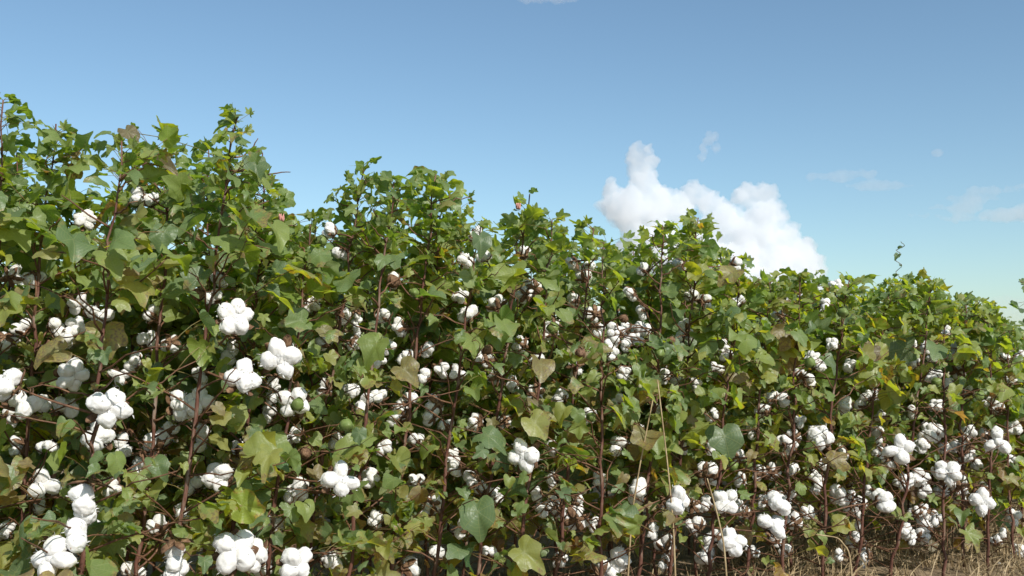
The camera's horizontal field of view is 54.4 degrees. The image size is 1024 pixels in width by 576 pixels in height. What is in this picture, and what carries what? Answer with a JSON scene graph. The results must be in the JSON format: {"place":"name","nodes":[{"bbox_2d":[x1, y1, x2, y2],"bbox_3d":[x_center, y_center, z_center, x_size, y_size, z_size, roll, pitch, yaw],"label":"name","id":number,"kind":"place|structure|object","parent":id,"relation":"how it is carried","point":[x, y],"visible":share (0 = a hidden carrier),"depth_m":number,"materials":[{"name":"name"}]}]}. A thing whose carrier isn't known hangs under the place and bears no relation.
{"place":"outdoors","nodes":[
{"label":"outdoors","id":0,"kind":"place"},
{"bbox_2d":[0,0,1023,348],"label":"sky","id":1,"kind":"structure","parent":0,"point":[830,136],"materials":[{"name":"blue"}]},
{"bbox_2d":[55,418,1023,575],"bbox_3d":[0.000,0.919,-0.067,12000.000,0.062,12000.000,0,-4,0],"label":"ground","id":2,"kind":"structure","parent":0,"point":[687,557],"depth_m":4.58,"materials":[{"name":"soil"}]},
{"bbox_2d":[0,257,54,458],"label":"cotton plant","id":3,"kind":"object","parent":2,"relation":"on","point":[49,364],"visible":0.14,"depth_m":2.86,"materials":[{"name":"green plant"}]},
{"bbox_2d":[0,190,60,517],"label":"cotton plant","id":4,"kind":"object","parent":2,"relation":"on","point":[5,286],"visible":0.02,"depth_m":3.39,"materials":[{"name":"green plant"}]},
{"bbox_2d":[14,241,71,468],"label":"cotton plant","id":5,"kind":"object","parent":2,"relation":"on","point":[15,286],"depth_m":4.97,"materials":[{"name":"green plant"}]},
{"bbox_2d":[0,261,93,509],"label":"cotton plant","id":6,"kind":"object","parent":2,"relation":"on","point":[24,286],"visible":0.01,"depth_m":4.08,"materials":[{"name":"green plant"}]},
{"bbox_2d":[0,94,108,575],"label":"cotton plant","id":7,"kind":"object","parent":2,"relation":"on","point":[22,404],"visible":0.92,"depth_m":2.58,"materials":[{"name":"green plant"}]},
{"bbox_2d":[0,145,123,540],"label":"cotton plant","id":8,"kind":"object","parent":2,"relation":"on","point":[78,471],"visible":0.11,"depth_m":2.94,"materials":[{"name":"green plant"}]},
{"bbox_2d":[0,118,147,575],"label":"cotton plant","id":9,"kind":"object","parent":2,"relation":"on","point":[72,374],"visible":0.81,"depth_m":2.69,"materials":[{"name":"green plant"}]},
{"bbox_2d":[31,188,140,567],"bbox_3d":[-1.556,0.396,3.443,0.594,1.507,0.615,0,-4,0],"label":"cotton plant","id":10,"kind":"object","parent":2,"relation":"on","point":[120,560],"visible":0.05,"depth_m":3.46,"materials":[{"name":"green plant"}]},
{"bbox_2d":[37,234,140,476],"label":"cotton plant","id":11,"kind":"object","parent":2,"relation":"on","point":[102,367],"depth_m":4.18,"materials":[{"name":"green plant"}]},
{"bbox_2d":[0,176,186,575],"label":"cotton plant","id":12,"kind":"object","parent":2,"relation":"on","point":[42,431],"visible":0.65,"depth_m":2.84,"materials":[{"name":"green plant"}]},
{"bbox_2d":[16,141,238,568],"bbox_3d":[-1.213,0.342,3.190,0.656,1.580,0.556,-2,-5,24],"label":"cotton plant","id":13,"kind":"object","parent":2,"relation":"on","point":[144,424],"visible":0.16,"depth_m":3.07,"materials":[{"name":"green plant"}]},
{"bbox_2d":[0,125,265,575],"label":"cotton plant","id":14,"kind":"object","parent":2,"relation":"on","point":[109,408],"visible":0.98,"depth_m":2.41,"materials":[{"name":"green plant"}]},
{"bbox_2d":[60,184,211,572],"bbox_3d":[-1.274,0.379,3.551,0.626,1.557,0.618,-2,-4,22],"label":"cotton plant","id":15,"kind":"object","parent":2,"relation":"on","point":[185,428],"visible":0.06,"depth_m":3.58,"materials":[{"name":"green plant"}]},
{"bbox_2d":[27,115,250,575],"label":"cotton plant","id":16,"kind":"object","parent":2,"relation":"on","point":[183,189],"visible":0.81,"depth_m":2.81,"materials":[{"name":"green plant"}]},
{"bbox_2d":[113,305,194,573],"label":"cotton plant","id":17,"kind":"object","parent":2,"relation":"on","point":[143,357],"visible":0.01,"depth_m":4.27,"materials":[{"name":"green plant"}]},
{"bbox_2d":[23,102,321,575],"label":"cotton plant","id":18,"kind":"object","parent":2,"relation":"on","point":[233,554],"visible":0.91,"depth_m":2.58,"materials":[{"name":"green plant"}]},
{"bbox_2d":[142,243,214,483],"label":"cotton plant","id":19,"kind":"object","parent":2,"relation":"on","point":[174,478],"visible":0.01,"depth_m":5.10,"materials":[{"name":"green plant"}]},
{"bbox_2d":[58,127,312,575],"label":"cotton plant","id":20,"kind":"object","parent":2,"relation":"on","point":[188,385],"visible":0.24,"depth_m":3.12,"materials":[{"name":"green plant"}]},
{"bbox_2d":[116,177,344,575],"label":"cotton plant","id":21,"kind":"object","parent":2,"relation":"on","point":[242,411],"visible":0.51,"depth_m":2.85,"materials":[{"name":"green plant"}]},
{"bbox_2d":[169,172,306,467],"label":"cotton plant","id":22,"kind":"object","parent":2,"relation":"on","point":[218,350],"visible":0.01,"depth_m":3.78,"materials":[{"name":"green plant"}]},
{"bbox_2d":[190,247,314,488],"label":"cotton plant","id":23,"kind":"object","parent":2,"relation":"on","point":[220,347],"depth_m":4.41,"materials":[{"name":"green plant"}]},
{"bbox_2d":[159,146,360,575],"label":"cotton plant","id":24,"kind":"object","parent":2,"relation":"on","point":[288,198],"visible":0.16,"depth_m":3.22,"materials":[{"name":"green plant"}]},
{"bbox_2d":[162,209,388,575],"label":"cotton plant","id":25,"kind":"object","parent":2,"relation":"on","point":[313,308],"visible":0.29,"depth_m":3.16,"materials":[{"name":"green plant"}]},
{"bbox_2d":[182,209,391,575],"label":"cotton plant","id":26,"kind":"object","parent":2,"relation":"on","point":[283,357],"visible":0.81,"depth_m":2.73,"materials":[{"name":"green plant"}]},
{"bbox_2d":[264,215,319,464],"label":"cotton plant","id":27,"kind":"object","parent":2,"relation":"on","point":[295,222],"depth_m":4.70,"materials":[{"name":"green plant"}]},
{"bbox_2d":[263,226,376,508],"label":"cotton plant","id":28,"kind":"object","parent":2,"relation":"on","point":[311,467],"depth_m":3.87,"materials":[{"name":"green plant"}]},
{"bbox_2d":[224,156,418,575],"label":"cotton plant","id":29,"kind":"object","parent":2,"relation":"on","point":[310,533],"visible":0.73,"depth_m":3.08,"materials":[{"name":"green plant"}]},
{"bbox_2d":[309,238,393,551],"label":"cotton plant","id":30,"kind":"object","parent":2,"relation":"on","point":[328,246],"depth_m":4.66,"materials":[{"name":"green plant"}]},
{"bbox_2d":[305,238,419,573],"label":"cotton plant","id":31,"kind":"object","parent":2,"relation":"on","point":[333,401],"visible":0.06,"depth_m":3.95,"materials":[{"name":"green plant"}]},
{"bbox_2d":[327,237,414,503],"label":"cotton plant","id":32,"kind":"object","parent":2,"relation":"on","point":[346,350],"visible":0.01,"depth_m":4.80,"materials":[{"name":"green plant"}]},
{"bbox_2d":[291,209,452,574],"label":"cotton plant","id":33,"kind":"object","parent":2,"relation":"on","point":[391,364],"visible":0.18,"depth_m":3.33,"materials":[{"name":"green plant"}]},
{"bbox_2d":[259,171,486,575],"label":"cotton plant","id":34,"kind":"object","parent":2,"relation":"on","point":[373,345],"visible":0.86,"depth_m":2.92,"materials":[{"name":"green plant"}]},
{"bbox_2d":[314,202,440,561],"bbox_3d":[-0.504,0.409,3.904,0.615,1.548,0.598,-1,-4,15],"label":"cotton plant","id":35,"kind":"object","parent":2,"relation":"on","point":[388,407],"visible":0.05,"depth_m":3.96,"materials":[{"name":"green plant"}]},
{"bbox_2d":[290,166,476,575],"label":"cotton plant","id":36,"kind":"object","parent":2,"relation":"on","point":[419,296],"visible":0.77,"depth_m":3.20,"materials":[{"name":"green plant"}]},
{"bbox_2d":[390,244,409,443],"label":"cotton plant","id":37,"kind":"object","parent":2,"relation":"on","point":[406,253],"depth_m":6.06,"materials":[{"name":"green plant"}]},
{"bbox_2d":[326,170,528,575],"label":"cotton plant","id":38,"kind":"object","parent":2,"relation":"on","point":[455,304],"visible":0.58,"depth_m":3.39,"materials":[{"name":"green plant"}]},
{"bbox_2d":[313,204,548,575],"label":"cotton plant","id":39,"kind":"object","parent":2,"relation":"on","point":[477,520],"visible":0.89,"depth_m":3.11,"materials":[{"name":"green plant"}]},
{"bbox_2d":[412,230,468,545],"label":"cotton plant","id":40,"kind":"object","parent":2,"relation":"on","point":[423,231],"visible":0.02,"depth_m":4.91,"materials":[{"name":"green plant"}]},
{"bbox_2d":[392,260,509,575],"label":"cotton plant","id":41,"kind":"object","parent":2,"relation":"on","point":[452,506],"visible":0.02,"depth_m":4.11,"materials":[{"name":"green plant"}]},
{"bbox_2d":[397,187,561,575],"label":"cotton plant","id":42,"kind":"object","parent":2,"relation":"on","point":[497,305],"visible":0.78,"depth_m":3.31,"materials":[{"name":"green plant"}]},
{"bbox_2d":[435,256,523,571],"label":"cotton plant","id":43,"kind":"object","parent":2,"relation":"on","point":[456,484],"visible":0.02,"depth_m":4.25,"materials":[{"name":"green plant"}]},
{"bbox_2d":[385,220,583,575],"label":"cotton plant","id":44,"kind":"object","parent":2,"relation":"on","point":[481,298],"visible":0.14,"depth_m":3.64,"materials":[{"name":"green plant"}]},
{"bbox_2d":[404,207,633,575],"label":"cotton plant","id":45,"kind":"object","parent":2,"relation":"on","point":[524,555],"visible":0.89,"depth_m":3.17,"materials":[{"name":"green plant"}]},
{"bbox_2d":[435,221,605,575],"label":"cotton plant","id":46,"kind":"object","parent":2,"relation":"on","point":[507,292],"visible":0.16,"depth_m":3.67,"materials":[{"name":"green plant"}]},
{"bbox_2d":[456,224,630,575],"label":"cotton plant","id":47,"kind":"object","parent":2,"relation":"on","point":[549,388],"visible":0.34,"depth_m":3.65,"materials":[{"name":"green plant"}]},
{"bbox_2d":[514,234,586,495],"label":"cotton plant","id":48,"kind":"object","parent":2,"relation":"on","point":[531,276],"depth_m":5.24,"materials":[{"name":"green plant"}]},
{"bbox_2d":[529,221,592,568],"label":"cotton plant","id":49,"kind":"object","parent":2,"relation":"on","point":[565,253],"visible":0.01,"depth_m":4.41,"materials":[{"name":"green plant"}]},
{"bbox_2d":[493,215,634,575],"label":"cotton plant","id":50,"kind":"object","parent":2,"relation":"on","point":[572,519],"visible":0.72,"depth_m":3.45,"materials":[{"name":"green plant"}]},
{"bbox_2d":[555,247,614,411],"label":"cotton plant","id":51,"kind":"object","parent":2,"relation":"on","point":[579,249],"visible":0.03,"depth_m":5.41,"materials":[{"name":"green plant"}]},
{"bbox_2d":[574,238,628,556],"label":"cotton plant","id":52,"kind":"object","parent":2,"relation":"on","point":[596,407],"visible":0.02,"depth_m":4.45,"materials":[{"name":"green plant"}]},
{"bbox_2d":[514,232,689,575],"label":"cotton plant","id":53,"kind":"object","parent":2,"relation":"on","point":[570,417],"visible":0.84,"depth_m":3.27,"materials":[{"name":"green plant"}]},
{"bbox_2d":[582,248,657,541],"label":"cotton plant","id":54,"kind":"object","parent":2,"relation":"on","point":[643,297],"visible":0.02,"depth_m":4.74,"materials":[{"name":"green plant"}]},
{"bbox_2d":[551,247,708,565],"bbox_3d":[0.456,0.511,3.851,0.680,1.337,0.538,1,-4,-11],"label":"cotton plant","id":55,"kind":"object","parent":2,"relation":"on","point":[611,390],"visible":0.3,"depth_m":3.76,"materials":[{"name":"green plant"}]},
{"bbox_2d":[627,399,652,575],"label":"straw stalk","id":56,"kind":"object","parent":2,"relation":"on","point":[636,488],"visible":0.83,"depth_m":3.32,"materials":[{"name":"beige plant"}]},
{"bbox_2d":[584,234,722,575],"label":"cotton plant","id":57,"kind":"object","parent":2,"relation":"on","point":[629,246],"visible":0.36,"depth_m":3.86,"materials":[{"name":"green plant"}]},
{"bbox_2d":[569,220,755,575],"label":"cotton plant","id":58,"kind":"object","parent":2,"relation":"on","point":[643,372],"visible":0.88,"depth_m":3.50,"materials":[{"name":"green plant"}]},
{"bbox_2d":[657,380,675,575],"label":"straw stalk","id":59,"kind":"object","parent":2,"relation":"on","point":[668,481],"visible":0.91,"depth_m":3.27,"materials":[{"name":"beige plant"}]},
{"bbox_2d":[650,250,683,512],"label":"cotton plant","id":60,"kind":"object","parent":2,"relation":"on","point":[655,268],"visible":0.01,"depth_m":5.58,"materials":[{"name":"green plant"}]},
{"bbox_2d":[584,208,770,575],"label":"cotton plant","id":61,"kind":"object","parent":2,"relation":"on","point":[679,419],"visible":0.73,"depth_m":3.64,"materials":[{"name":"green plant"}]},
{"bbox_2d":[624,226,763,575],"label":"cotton plant","id":62,"kind":"object","parent":2,"relation":"on","point":[704,291],"visible":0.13,"depth_m":4.04,"materials":[{"name":"green plant"}]},
{"bbox_2d":[660,257,743,554],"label":"cotton plant","id":63,"kind":"object","parent":2,"relation":"on","point":[699,323],"depth_m":4.67,"materials":[{"name":"green plant"}]},
{"bbox_2d":[684,231,722,515],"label":"cotton plant","id":64,"kind":"object","parent":2,"relation":"on","point":[718,235],"visible":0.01,"depth_m":5.67,"materials":[{"name":"green plant"}]},
{"bbox_2d":[707,478,726,575],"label":"straw stalk","id":65,"kind":"object","parent":2,"relation":"on","point":[720,530],"visible":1,"depth_m":3.27,"materials":[{"name":"beige plant"}]},
{"bbox_2d":[652,259,792,575],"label":"cotton plant","id":66,"kind":"object","parent":2,"relation":"on","point":[728,439],"visible":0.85,"depth_m":3.52,"materials":[{"name":"green plant"}]},
{"bbox_2d":[694,246,762,550],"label":"cotton plant","id":67,"kind":"object","parent":2,"relation":"on","point":[724,249],"depth_m":4.75,"materials":[{"name":"green plant"}]},
{"bbox_2d":[656,270,821,575],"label":"cotton plant","id":68,"kind":"object","parent":2,"relation":"on","point":[744,377],"visible":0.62,"depth_m":3.77,"materials":[{"name":"green plant"}]},
{"bbox_2d":[669,248,814,572],"bbox_3d":[0.907,0.515,4.301,0.665,1.396,0.551,3,-5,-32],"label":"cotton plant","id":69,"kind":"object","parent":2,"relation":"on","point":[721,253],"visible":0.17,"depth_m":4.22,"materials":[{"name":"green plant"}]},
{"bbox_2d":[708,255,789,527],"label":"cotton plant","id":70,"kind":"object","parent":2,"relation":"on","point":[744,361],"visible":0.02,"depth_m":4.93,"materials":[{"name":"green plant"}]},
{"bbox_2d":[754,307,778,402],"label":"cotton plant","id":71,"kind":"object","parent":2,"relation":"on","point":[776,342],"visible":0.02,"depth_m":6.02,"materials":[{"name":"green plant"}]},
{"bbox_2d":[744,276,819,503],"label":"cotton plant","id":72,"kind":"object","parent":2,"relation":"on","point":[763,285],"visible":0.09,"depth_m":5.07,"materials":[{"name":"green plant"}]},
{"bbox_2d":[715,267,862,574],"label":"cotton plant","id":73,"kind":"object","parent":2,"relation":"on","point":[801,427],"visible":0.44,"depth_m":4.18,"materials":[{"name":"green plant"}]},
{"bbox_2d":[734,268,861,571],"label":"cotton plant","id":74,"kind":"object","parent":2,"relation":"on","point":[788,336],"visible":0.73,"depth_m":3.75,"materials":[{"name":"green plant"}]},
{"bbox_2d":[735,275,888,567],"bbox_3d":[1.347,0.574,4.374,0.573,1.287,0.656,-3,-5,33],"label":"cotton plant","id":75,"kind":"object","parent":2,"relation":"on","point":[821,349],"visible":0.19,"depth_m":4.32,"materials":[{"name":"green plant"}]},
{"bbox_2d":[740,271,895,575],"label":"cotton plant","id":76,"kind":"object","parent":2,"relation":"on","point":[872,368],"visible":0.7,"depth_m":3.82,"materials":[{"name":"green plant"}]},
{"bbox_2d":[810,282,855,486],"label":"cotton plant","id":77,"kind":"object","parent":2,"relation":"on","point":[844,283],"depth_m":5.38,"materials":[{"name":"green plant"}]},
{"bbox_2d":[816,534,852,575],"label":"straw stalk","id":78,"kind":"object","parent":2,"relation":"on","point":[846,549],"visible":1,"depth_m":3.55,"materials":[{"name":"beige plant"}]},
{"bbox_2d":[786,294,922,564],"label":"cotton plant","id":79,"kind":"object","parent":2,"relation":"on","point":[906,535],"visible":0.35,"depth_m":4.33,"materials":[{"name":"green plant"}]},
{"bbox_2d":[757,279,957,575],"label":"cotton plant","id":80,"kind":"object","parent":2,"relation":"on","point":[890,395],"visible":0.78,"depth_m":4.06,"materials":[{"name":"green plant"}]},
{"bbox_2d":[783,307,934,533],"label":"cotton plant","id":81,"kind":"object","parent":2,"relation":"on","point":[866,411],"visible":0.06,"depth_m":4.60,"materials":[{"name":"green plant"}]},
{"bbox_2d":[830,275,894,471],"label":"cotton plant","id":82,"kind":"object","parent":2,"relation":"on","point":[864,298],"visible":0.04,"depth_m":5.38,"materials":[{"name":"green plant"}]},
{"bbox_2d":[855,283,895,336],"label":"cotton plant","id":83,"kind":"object","parent":2,"relation":"on","point":[875,288],"visible":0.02,"depth_m":6.44,"materials":[{"name":"green plant"}]},
{"bbox_2d":[866,285,886,313],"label":"cotton plant","id":84,"kind":"object","parent":2,"relation":"on","point":[872,289],"visible":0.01,"depth_m":7.79,"materials":[{"name":"green plant"}]},
{"bbox_2d":[892,242,904,571],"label":"climbing vine","id":85,"kind":"object","parent":2,"relation":"on","point":[896,255],"visible":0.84,"depth_m":4.26,"materials":[{"name":"plant"}]},
{"bbox_2d":[822,267,979,575],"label":"cotton plant","id":86,"kind":"object","parent":2,"relation":"on","point":[898,451],"visible":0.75,"depth_m":4.03,"materials":[{"name":"green plant"}]},
{"bbox_2d":[885,283,930,522],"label":"cotton plant","id":87,"kind":"object","parent":2,"relation":"on","point":[908,501],"depth_m":5.41,"materials":[{"name":"green plant"}]},
{"bbox_2d":[862,271,964,550],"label":"cotton plant","id":88,"kind":"object","parent":2,"relation":"on","point":[913,497],"visible":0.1,"depth_m":4.69,"materials":[{"name":"green plant"}]},
{"bbox_2d":[849,277,1005,549],"bbox_3d":[1.990,0.595,4.804,0.636,1.308,0.599,-4,-6,42],"label":"cotton plant","id":89,"kind":"object","parent":2,"relation":"on","point":[949,425],"visible":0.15,"depth_m":4.70,"materials":[{"name":"green plant"}]},
{"bbox_2d":[871,299,1008,575],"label":"cotton plant","id":90,"kind":"object","parent":2,"relation":"on","point":[954,478],"visible":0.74,"depth_m":4.06,"materials":[{"name":"green plant"}]},
{"bbox_2d":[881,292,1023,566],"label":"cotton plant","id":91,"kind":"object","parent":2,"relation":"on","point":[923,446],"visible":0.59,"depth_m":4.37,"materials":[{"name":"green plant"}]},
{"bbox_2d":[902,306,1019,544],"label":"cotton plant","id":92,"kind":"object","parent":2,"relation":"on","point":[993,495],"visible":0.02,"depth_m":4.81,"materials":[{"name":"green plant"}]},
{"bbox_2d":[913,301,1023,571],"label":"cotton plant","id":93,"kind":"object","parent":2,"relation":"on","point":[981,502],"visible":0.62,"depth_m":4.25,"materials":[{"name":"green plant"}]},
{"bbox_2d":[913,294,1023,544],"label":"cotton plant","id":94,"kind":"object","parent":2,"relation":"on","point":[979,375],"visible":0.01,"depth_m":4.83,"materials":[{"name":"green plant"}]},
{"bbox_2d":[925,317,1023,563],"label":"cotton plant","id":95,"kind":"object","parent":2,"relation":"on","point":[977,464],"visible":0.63,"depth_m":4.49,"materials":[{"name":"green plant"}]},
{"bbox_2d":[965,328,1023,527],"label":"cotton plant","id":96,"kind":"object","parent":2,"relation":"on","point":[1017,343],"visible":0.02,"depth_m":5.24,"materials":[{"name":"green plant"}]},
{"bbox_2d":[973,335,1023,527],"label":"cotton plant","id":97,"kind":"object","parent":2,"relation":"on","point":[1016,447],"visible":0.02,"depth_m":5.13,"materials":[{"name":"green plant"}]},
{"bbox_2d":[977,350,1023,558],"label":"cotton plant","id":98,"kind":"object","parent":2,"relation":"on","point":[1017,431],"visible":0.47,"depth_m":4.63,"materials":[{"name":"green plant"}]},
{"bbox_2d":[1009,278,1023,325],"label":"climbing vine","id":99,"kind":"object","parent":98,"relation":"on","point":[1014,304],"visible":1,"depth_m":4.30,"materials":[{"name":"plant"}]}
]}

